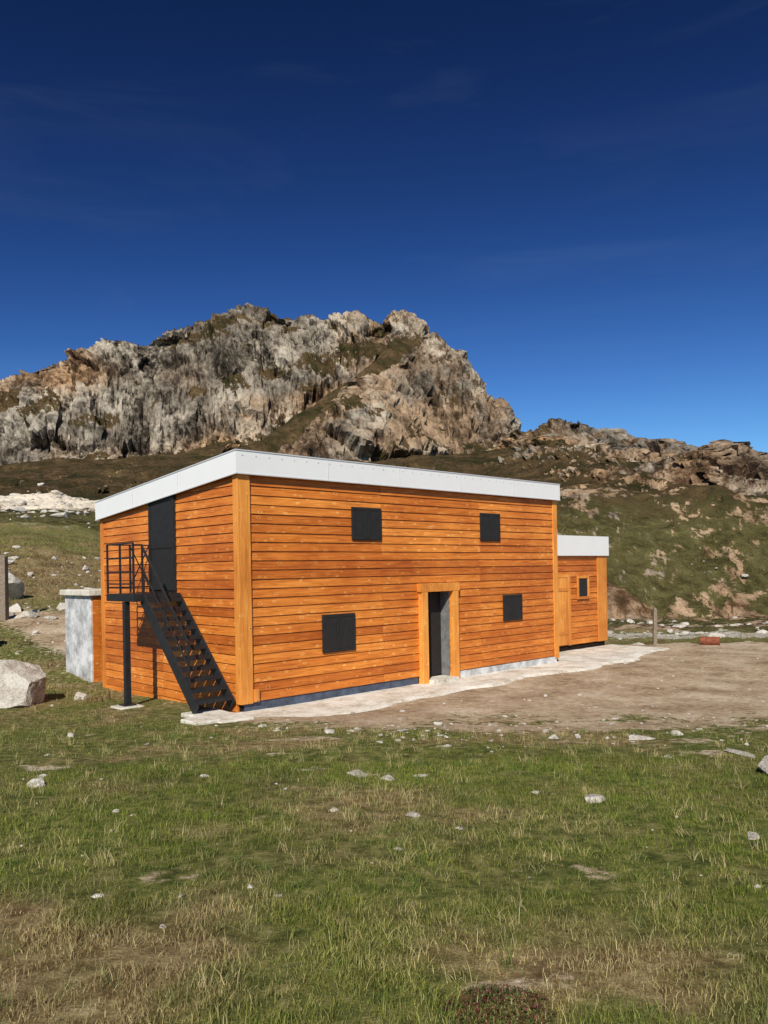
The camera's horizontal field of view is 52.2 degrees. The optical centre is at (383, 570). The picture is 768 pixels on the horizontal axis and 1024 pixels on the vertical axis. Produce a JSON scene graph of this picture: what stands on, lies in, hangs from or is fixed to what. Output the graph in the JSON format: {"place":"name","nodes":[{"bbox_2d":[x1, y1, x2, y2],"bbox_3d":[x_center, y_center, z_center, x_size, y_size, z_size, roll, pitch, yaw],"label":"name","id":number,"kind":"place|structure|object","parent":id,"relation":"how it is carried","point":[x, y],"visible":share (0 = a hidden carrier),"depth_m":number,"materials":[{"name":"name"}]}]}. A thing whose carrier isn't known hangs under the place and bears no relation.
{"place":"outdoors","nodes":[
{"label":"outdoors","id":0,"kind":"place"},
{"bbox_2d":[0,522,767,1023],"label":"ground","id":1,"kind":"structure","parent":0,"point":[732,674],"depth_m":5.76,"materials":[{"name":"green plant"}]},
{"bbox_2d":[0,555,8,620],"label":"fence post","id":2,"kind":"object","parent":1,"relation":"on","point":[4,600],"visible":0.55,"depth_m":26.88,"materials":[{"name":"brown wood"}]},
{"bbox_2d":[8,572,24,599],"bbox_3d":[-14.962,0.756,31.044,1.228,1.377,1.162,-1,0,0],"label":"limestone boulder","id":3,"kind":"object","parent":1,"relation":"on","point":[16,587],"visible":0.45,"depth_m":30.91,"materials":[{"name":"grey stone"}]},
{"bbox_2d":[0,659,45,707],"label":"limestone boulder","id":4,"kind":"object","parent":1,"relation":"on","point":[22,684],"visible":1,"depth_m":16.41,"materials":[{"name":"grey stone"}]},
{"bbox_2d":[60,589,102,681],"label":"concrete outbuilding","id":5,"kind":"structure","parent":1,"relation":"on","point":[83,623],"depth_m":19.98,"materials":[{"name":"grey concrete"}]},
{"bbox_2d":[92,597,102,681],"bbox_3d":[-6.733,1.768,20.254,1.594,2.200,0.038,-1,0,-43],"label":"plank door","id":6,"kind":"structure","parent":5,"relation":"in","point":[96,601],"depth_m":19.76,"materials":[{"name":"orange wood"}]},
{"bbox_2d":[110,704,253,725],"bbox_3d":[-3.957,2.755,14.846,1.100,0.330,3.700,-1,0,-43],"label":"concrete stair footing","id":7,"kind":"object","parent":1,"relation":"on","point":[207,716],"visible":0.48,"depth_m":13.96,"materials":[{"name":"grey concrete"}]},
{"bbox_2d":[106,542,235,713],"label":"metal staircase","id":8,"kind":"structure","parent":7,"relation":"on","point":[145,599],"depth_m":15.47,"materials":[{"name":"black metal"}]},
{"bbox_2d":[94,449,560,712],"bbox_3d":[-0.994,0.295,20.305,10.464,5.144,6.432,-1,0,-43],"label":"wooden mountain hut","id":9,"kind":"object","parent":1,"relation":"on","point":[294,579],"visible":0.98,"depth_m":16.87,"materials":[{"name":"wood"}]},
{"bbox_2d":[148,495,176,591],"bbox_3d":[-4.761,-0.557,16.780,0.045,2.020,1.160,-1,0,-43],"label":"upper door","id":10,"kind":"structure","parent":9,"relation":"in","point":[161,513],"depth_m":16.70,"materials":[{"name":"black metal"}]},
{"bbox_2d":[428,591,441,676],"bbox_3d":[1.057,1.513,18.564,0.816,2.038,0.065,-1,0,-43],"label":"front door","id":11,"kind":"structure","parent":9,"relation":"in","point":[434,613],"depth_m":18.66,"materials":[{"name":"black metal"}]},
{"bbox_2d":[0,529,767,1023],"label":"grass","id":12,"kind":"structure","parent":1,"relation":"on","point":[344,945],"depth_m":4.87,"materials":[{"name":"green plant"}]},
{"bbox_2d":[0,483,767,937],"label":"scattered stones","id":13,"kind":"object","parent":1,"relation":"on","point":[16,607],"visible":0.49,"depth_m":17.36,"materials":[{"name":"stone"}]},
{"bbox_2d":[237,644,668,716],"bbox_3d":[2.954,2.607,19.721,15.750,0.102,3.173,-1,0,-43],"label":"concrete apron","id":14,"kind":"object","parent":1,"relation":"on","point":[585,659],"visible":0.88,"depth_m":17.59,"materials":[{"name":"grey concrete"}]},
{"bbox_2d":[442,983,556,1023],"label":"shrub","id":15,"kind":"object","parent":1,"relation":"on","point":[496,991],"visible":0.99,"depth_m":3.15,"materials":[{"name":"green plant"}]},
{"bbox_2d":[557,535,608,651],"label":"wooden annex shed","id":16,"kind":"structure","parent":1,"relation":"on","point":[582,587],"depth_m":25.00,"materials":[{"name":"wood"}]},
{"bbox_2d":[558,574,589,645],"bbox_3d":[5.822,1.239,24.499,2.170,2.220,0.044,-1,0,-43],"label":"door and window trim","id":17,"kind":"structure","parent":16,"relation":"in","point":[564,584],"depth_m":24.33,"materials":[{"name":"orange wood"}]},
{"bbox_2d":[579,578,586,596],"bbox_3d":[6.346,0.549,25.024,0.508,0.578,0.014,-1,0,-43],"label":"window pane","id":18,"kind":"structure","parent":16,"relation":"in","point":[582,581],"depth_m":25.01,"materials":[{"name":"black glass"}]},
{"bbox_2d":[652,607,656,644],"bbox_3d":[9.395,2.048,27.200,0.155,1.530,0.140,-1,0,0],"label":"fence post","id":19,"kind":"object","parent":1,"relation":"on","point":[654,639],"visible":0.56,"depth_m":27.14,"materials":[{"name":"brown wood"}]},
{"bbox_2d":[700,636,719,644],"bbox_3d":[10.642,2.322,25.600,0.600,0.320,0.320,-1,0,20],"label":"rusty drum","id":20,"kind":"object","parent":1,"relation":"on","point":[706,640],"visible":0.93,"depth_m":25.48,"materials":[{"name":"metal"}]},
{"bbox_2d":[758,756,767,774],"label":"limestone boulder","id":21,"kind":"object","parent":1,"relation":"on","point":[763,765],"visible":0.93,"depth_m":7.90,"materials":[{"name":"white stone"}]},
{"bbox_2d":[0,303,767,632],"bbox_3d":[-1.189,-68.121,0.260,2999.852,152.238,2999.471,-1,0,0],"label":"mountain","id":22,"kind":"structure","parent":0,"point":[104,419],"depth_m":301.44,"materials":[{"name":"grey stone"}]},
{"bbox_2d":[0,0,767,451],"label":"sky","id":23,"kind":"structure","parent":0,"point":[572,195],"materials":[{"name":"blue"}]}
]}

